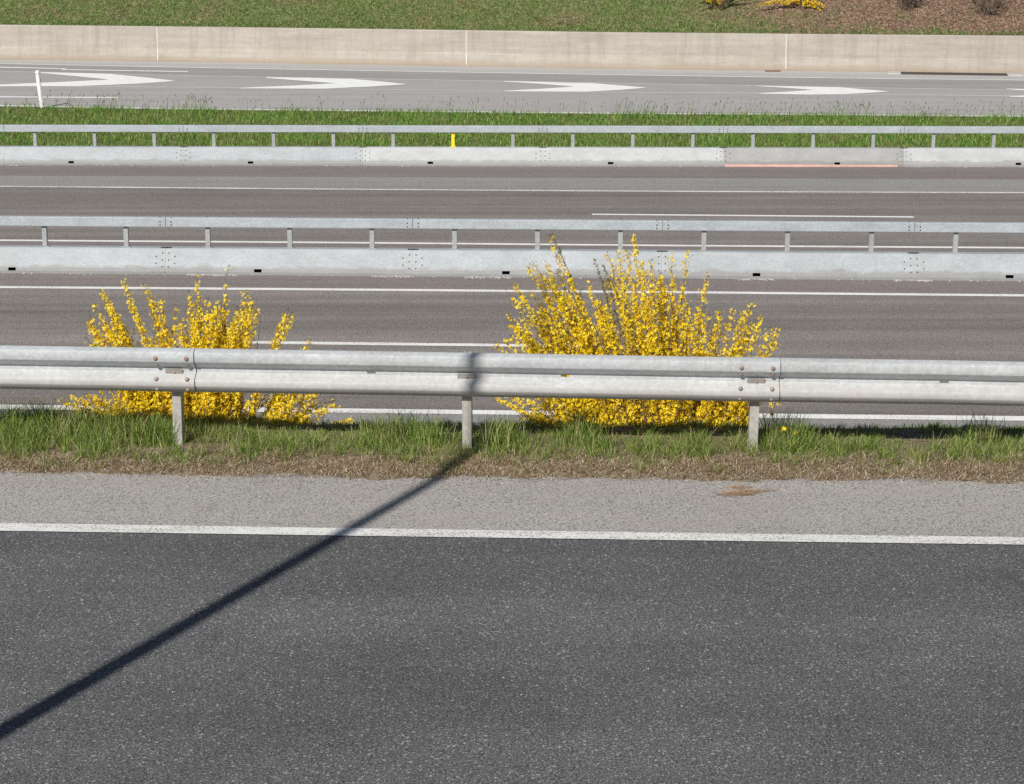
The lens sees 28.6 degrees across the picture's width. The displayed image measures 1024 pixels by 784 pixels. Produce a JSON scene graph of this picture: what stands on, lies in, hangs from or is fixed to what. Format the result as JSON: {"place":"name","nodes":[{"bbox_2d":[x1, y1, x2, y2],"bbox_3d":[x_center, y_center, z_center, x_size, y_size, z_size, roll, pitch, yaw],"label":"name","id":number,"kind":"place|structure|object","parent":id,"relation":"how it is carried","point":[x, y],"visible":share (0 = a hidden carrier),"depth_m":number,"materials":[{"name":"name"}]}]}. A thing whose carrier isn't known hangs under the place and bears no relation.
{"place":"outdoors","nodes":[
{"label":"outdoors","id":0,"kind":"place"},
{"bbox_2d":[0,531,1023,783],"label":"slip road","id":1,"kind":"structure","parent":0,"point":[222,667],"depth_m":10.31,"materials":[{"name":"grey asphalt"}]},
{"bbox_2d":[0,472,1021,706],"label":"road grit","id":2,"kind":"object","parent":1,"relation":"on","point":[500,577],"visible":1,"depth_m":11.24,"materials":[{"name":"gravel"}]},
{"bbox_2d":[0,288,1023,420],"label":"motorway lanes","id":3,"kind":"structure","parent":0,"point":[960,328],"depth_m":28.96,"materials":[{"name":"grey asphalt"}]},
{"bbox_2d":[236,341,668,347],"bbox_3d":[-0.850,-0.655,27.693,6.027,0.001,0.176,1,14,3],"label":"lane line","id":4,"kind":"object","parent":3,"relation":"on","point":[383,343],"visible":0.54,"depth_m":27.75,"materials":[{"name":"paint"}]},
{"bbox_2d":[0,405,1023,420],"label":"edge line","id":5,"kind":"object","parent":3,"relation":"on","point":[822,416],"visible":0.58,"depth_m":24.06,"materials":[{"name":"paint"}]},
{"bbox_2d":[0,286,1023,295],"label":"edge line","id":6,"kind":"object","parent":3,"relation":"on","point":[477,290],"visible":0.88,"depth_m":31.35,"materials":[{"name":"paint"}]},
{"bbox_2d":[0,471,1023,536],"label":"shoulder","id":7,"kind":"object","parent":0,"point":[911,508],"visible":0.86,"depth_m":12.91},
{"bbox_2d":[0,523,1023,544],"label":"edge line","id":8,"kind":"object","parent":7,"relation":"on","point":[487,533],"visible":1,"depth_m":12.32,"materials":[{"name":"paint"}]},
{"bbox_2d":[1,459,1023,493],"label":"verge grit","id":9,"kind":"object","parent":7,"relation":"on","point":[509,478],"visible":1,"depth_m":13.47,"materials":[{"name":"gravel"}]},
{"bbox_2d":[705,484,778,496],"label":"straw litter","id":10,"kind":"object","parent":7,"relation":"on","point":[749,490],"visible":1,"depth_m":13.14,"materials":[{"name":"brown plant"}]},
{"bbox_2d":[0,187,1023,246],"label":"motorway lanes","id":11,"kind":"structure","parent":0,"point":[455,204],"depth_m":39.00,"materials":[{"name":"grey asphalt"}]},
{"bbox_2d":[0,239,1023,248],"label":"edge line","id":12,"kind":"object","parent":11,"relation":"on","point":[512,244],"visible":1,"depth_m":35.33,"materials":[{"name":"paint"}]},
{"bbox_2d":[592,214,913,217],"bbox_3d":[4.591,-3.371,38.382,6.128,0.001,0.150,1,14,3],"label":"lane line","id":13,"kind":"object","parent":11,"relation":"on","point":[754,215],"visible":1,"depth_m":38.39,"materials":[{"name":"paint"}]},
{"bbox_2d":[0,86,1023,116],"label":"ramp road","id":14,"kind":"structure","parent":0,"point":[229,98],"depth_m":58.60,"materials":[{"name":"grey asphalt"}]},
{"bbox_2d":[0,96,117,97],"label":"lane line","id":15,"kind":"object","parent":14,"relation":"on","point":[49,97],"depth_m":59.34,"materials":[{"name":"paint"}]},
{"bbox_2d":[0,105,1023,116],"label":"edge line","id":16,"kind":"object","parent":14,"relation":"on","point":[487,111],"visible":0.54,"depth_m":55.76,"materials":[{"name":"paint"}]},
{"bbox_2d":[0,0,1023,34],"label":"hillside","id":17,"kind":"structure","parent":0,"point":[592,8],"depth_m":69.98,"materials":[{"name":"green plant"}]},
{"bbox_2d":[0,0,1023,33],"bbox_3d":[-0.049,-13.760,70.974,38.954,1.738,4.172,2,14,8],"label":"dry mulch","id":18,"kind":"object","parent":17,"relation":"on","point":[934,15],"visible":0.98,"depth_m":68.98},
{"bbox_2d":[706,0,725,10],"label":"forsythia bush","id":19,"kind":"object","parent":17,"relation":"on","point":[720,4],"visible":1,"depth_m":69.43,"materials":[{"name":"yellow plant"}]},
{"bbox_2d":[758,0,825,10],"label":"forsythia bush","id":20,"kind":"object","parent":17,"relation":"on","point":[814,3],"visible":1,"depth_m":69.17,"materials":[{"name":"yellow plant"}]},
{"bbox_2d":[890,0,922,10],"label":"bare shrub","id":21,"kind":"object","parent":17,"relation":"on","point":[905,4],"visible":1,"depth_m":68.78,"materials":[{"name":"brown plant"}]},
{"bbox_2d":[967,0,1006,16],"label":"bare shrub","id":22,"kind":"object","parent":17,"relation":"on","point":[988,7],"visible":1,"depth_m":68.25,"materials":[{"name":"brown plant"}]},
{"bbox_2d":[0,394,1023,483],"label":"verge","id":23,"kind":"structure","parent":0,"point":[910,433],"depth_m":13.79,"materials":[{"name":"green plant"}]},
{"bbox_2d":[52,265,355,426],"bbox_3d":[-2.344,-0.199,14.878,2.321,1.394,1.045,0,14,0],"label":"forsythia bush","id":24,"kind":"object","parent":23,"relation":"on","point":[214,403],"visible":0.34,"depth_m":14.97,"materials":[{"name":"yellow plant"}]},
{"bbox_2d":[0,403,1010,453],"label":"grass clumps","id":25,"kind":"object","parent":23,"relation":"on","point":[579,426],"visible":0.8,"depth_m":14.13,"materials":[{"name":"green plant"}]},
{"bbox_2d":[0,446,1023,484],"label":"dry grass","id":26,"kind":"structure","parent":23,"relation":"on","point":[464,470],"depth_m":13.60,"materials":[{"name":"brown plant"}]},
{"bbox_2d":[0,345,1023,451],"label":"guardrail","id":27,"kind":"object","parent":23,"relation":"on","point":[753,381],"visible":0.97,"depth_m":13.82,"materials":[{"name":"metal"}]},
{"bbox_2d":[0,440,1023,481],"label":"dead tufts","id":28,"kind":"object","parent":23,"relation":"on","point":[694,460],"visible":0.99,"depth_m":13.66,"materials":[{"name":"beige plant"}]},
{"bbox_2d":[494,233,785,429],"bbox_3d":[0.951,-0.351,14.855,2.184,1.691,1.096,0,14,0],"label":"forsythia bush","id":29,"kind":"object","parent":23,"relation":"on","point":[666,411],"visible":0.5,"depth_m":14.91,"materials":[{"name":"yellow plant"}]},
{"bbox_2d":[766,412,780,444],"bbox_3d":[1.854,0.250,14.136,0.168,0.232,0.118,-3,14,-10],"label":"dandelion","id":30,"kind":"object","parent":23,"relation":"on","point":[772,414],"visible":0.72,"depth_m":14.11,"materials":[{"name":"green plant"}]},
{"bbox_2d":[775,426,788,448],"bbox_3d":[1.898,0.322,13.995,0.138,0.165,0.171,0,14,0],"label":"dandelion","id":31,"kind":"object","parent":23,"relation":"on","point":[783,428],"visible":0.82,"depth_m":13.99,"materials":[{"name":"yellow plant"}]},
{"bbox_2d":[0,176,1023,191],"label":"road","id":32,"kind":"structure","parent":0,"point":[784,184],"depth_m":42.49,"materials":[{"name":"grey asphalt"}]},
{"bbox_2d":[0,186,1023,192],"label":"edge line","id":33,"kind":"object","parent":32,"relation":"on","point":[512,190],"visible":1,"depth_m":41.50,"materials":[{"name":"paint"}]},
{"bbox_2d":[0,273,1023,293],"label":"motorway inner strip","id":34,"kind":"object","parent":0,"point":[528,283],"visible":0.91,"depth_m":31.92,"materials":[{"name":"asphalt"}]},
{"bbox_2d":[0,163,1023,178],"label":"motorway outer strip","id":35,"kind":"object","parent":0,"point":[603,172],"visible":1,"depth_m":44.25,"materials":[{"name":"asphalt"}]},
{"bbox_2d":[0,124,1023,166],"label":"steel barrier","id":36,"kind":"object","parent":35,"relation":"on","point":[571,155],"visible":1,"depth_m":45.10,"materials":[{"name":"grey metal"}]},
{"bbox_2d":[3,165,1021,281],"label":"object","id":37,"kind":"object","parent":35,"relation":"on","point":[503,276],"visible":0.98,"depth_m":32.47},
{"bbox_2d":[0,64,1023,89],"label":"ramp upper lane","id":38,"kind":"structure","parent":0,"point":[905,83],"depth_m":65.48,"materials":[{"name":"grey asphalt"}]},
{"bbox_2d":[0,67,65,68],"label":"lane line","id":39,"kind":"object","parent":38,"relation":"on","point":[32,67],"visible":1,"depth_m":68.91,"materials":[{"name":"paint"}]},
{"bbox_2d":[61,69,187,71],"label":"lane line","id":40,"kind":"object","parent":38,"relation":"on","point":[125,70],"visible":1,"depth_m":67.81,"materials":[{"name":"paint"}]},
{"bbox_2d":[0,103,1023,163],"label":"median ground","id":41,"kind":"structure","parent":0,"point":[366,134],"depth_m":51.00,"materials":[{"name":"green plant"}]},
{"bbox_2d":[35,70,43,107],"bbox_3d":[-13.314,-8.528,56.620,0.108,1.064,0.104,-4,14,1],"label":"delineator post","id":42,"kind":"object","parent":41,"relation":"on","point":[39,88],"visible":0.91,"depth_m":56.58,"materials":[{"name":"white plastic"}]},
{"bbox_2d":[22,93,1022,121],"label":"seed stalks","id":43,"kind":"object","parent":41,"relation":"on","point":[200,104],"visible":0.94,"depth_m":54.36,"materials":[{"name":"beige plant"}]},
{"bbox_2d":[22,90,1022,113],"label":"seed heads","id":44,"kind":"object","parent":43,"relation":"attached to","point":[551,99],"visible":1,"depth_m":54.43,"materials":[{"name":"plant"}]},
{"bbox_2d":[0,72,1023,95],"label":"ramp gore","id":45,"kind":"structure","parent":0,"point":[177,81],"depth_m":62.91,"materials":[{"name":"concrete"}]},
{"bbox_2d":[0,72,172,85],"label":"chevron marking","id":46,"kind":"object","parent":45,"relation":"on","point":[114,79],"visible":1,"depth_m":64.08,"materials":[{"name":"paint"}]},
{"bbox_2d":[246,77,402,88],"bbox_3d":[-5.829,-9.802,63.674,5.111,0.001,3.726,0,14,0],"label":"chevron marking","id":47,"kind":"object","parent":45,"relation":"on","point":[340,83],"visible":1,"depth_m":63.14,"materials":[{"name":"paint"}]},
{"bbox_2d":[0,71,996,89],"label":"gore line","id":48,"kind":"object","parent":45,"relation":"on","point":[525,81],"visible":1,"depth_m":64.12,"materials":[{"name":"paint"}]},
{"bbox_2d":[65,86,996,95],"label":"gore line","id":49,"kind":"object","parent":45,"relation":"on","point":[497,90],"visible":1,"depth_m":61.36,"materials":[{"name":"paint"}]},
{"bbox_2d":[504,81,645,91],"bbox_3d":[1.971,-9.536,62.626,4.446,0.001,3.431,0,14,0],"label":"chevron marking","id":50,"kind":"object","parent":45,"relation":"on","point":[582,87],"visible":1,"depth_m":62.22,"materials":[{"name":"paint"}]},
{"bbox_2d":[759,86,888,94],"bbox_3d":[9.426,-9.187,61.251,4.135,0.001,2.495,3,15,11],"label":"chevron marking","id":51,"kind":"object","parent":45,"relation":"on","point":[823,90],"visible":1,"depth_m":61.03,"materials":[{"name":"paint"}]},
{"bbox_2d":[0,60,1023,79],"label":"ramp shoulder","id":52,"kind":"object","parent":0,"point":[827,74],"visible":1,"depth_m":67.90},
{"bbox_2d":[0,63,998,79],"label":"edge line","id":53,"kind":"object","parent":52,"relation":"on","point":[522,73],"visible":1,"depth_m":66.80,"materials":[{"name":"paint"}]},
{"bbox_2d":[0,24,1023,72],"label":"concrete wall","id":54,"kind":"structure","parent":52,"relation":"on","point":[746,51],"depth_m":68.95,"materials":[{"name":"beige concrete"}]},
{"bbox_2d":[765,70,780,71],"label":"iron strip","id":55,"kind":"object","parent":52,"relation":"on","point":[772,70],"visible":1,"depth_m":67.48,"materials":[{"name":"metal"}]},
{"bbox_2d":[888,71,1022,75],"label":"drain channel","id":56,"kind":"object","parent":52,"relation":"on","point":[953,73],"visible":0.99,"depth_m":66.46,"materials":[{"name":"concrete"}]},
{"bbox_2d":[0,241,1023,276],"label":"median strip","id":57,"kind":"object","parent":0,"point":[354,245],"visible":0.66,"depth_m":35.15,"materials":[{"name":"concrete"}]},
{"bbox_2d":[0,215,1023,280],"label":"steel barrier","id":58,"kind":"object","parent":57,"relation":"on","point":[455,261],"visible":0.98,"depth_m":32.45,"materials":[{"name":"grey metal"}]},
{"bbox_2d":[0,409,1023,537],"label":"motorway shoulder","id":59,"kind":"object","parent":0,"point":[331,417],"visible":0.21,"depth_m":23.80},
{"bbox_2d":[0,102,1023,122],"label":"median grass","id":60,"kind":"structure","parent":0,"point":[17,110],"depth_m":55.19,"materials":[{"name":"green plant"}]},
{"bbox_2d":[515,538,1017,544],"bbox_3d":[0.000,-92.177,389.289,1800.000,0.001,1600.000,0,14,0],"label":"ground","id":61,"kind":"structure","parent":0,"point":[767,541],"depth_m":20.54,"materials":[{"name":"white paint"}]}
]}

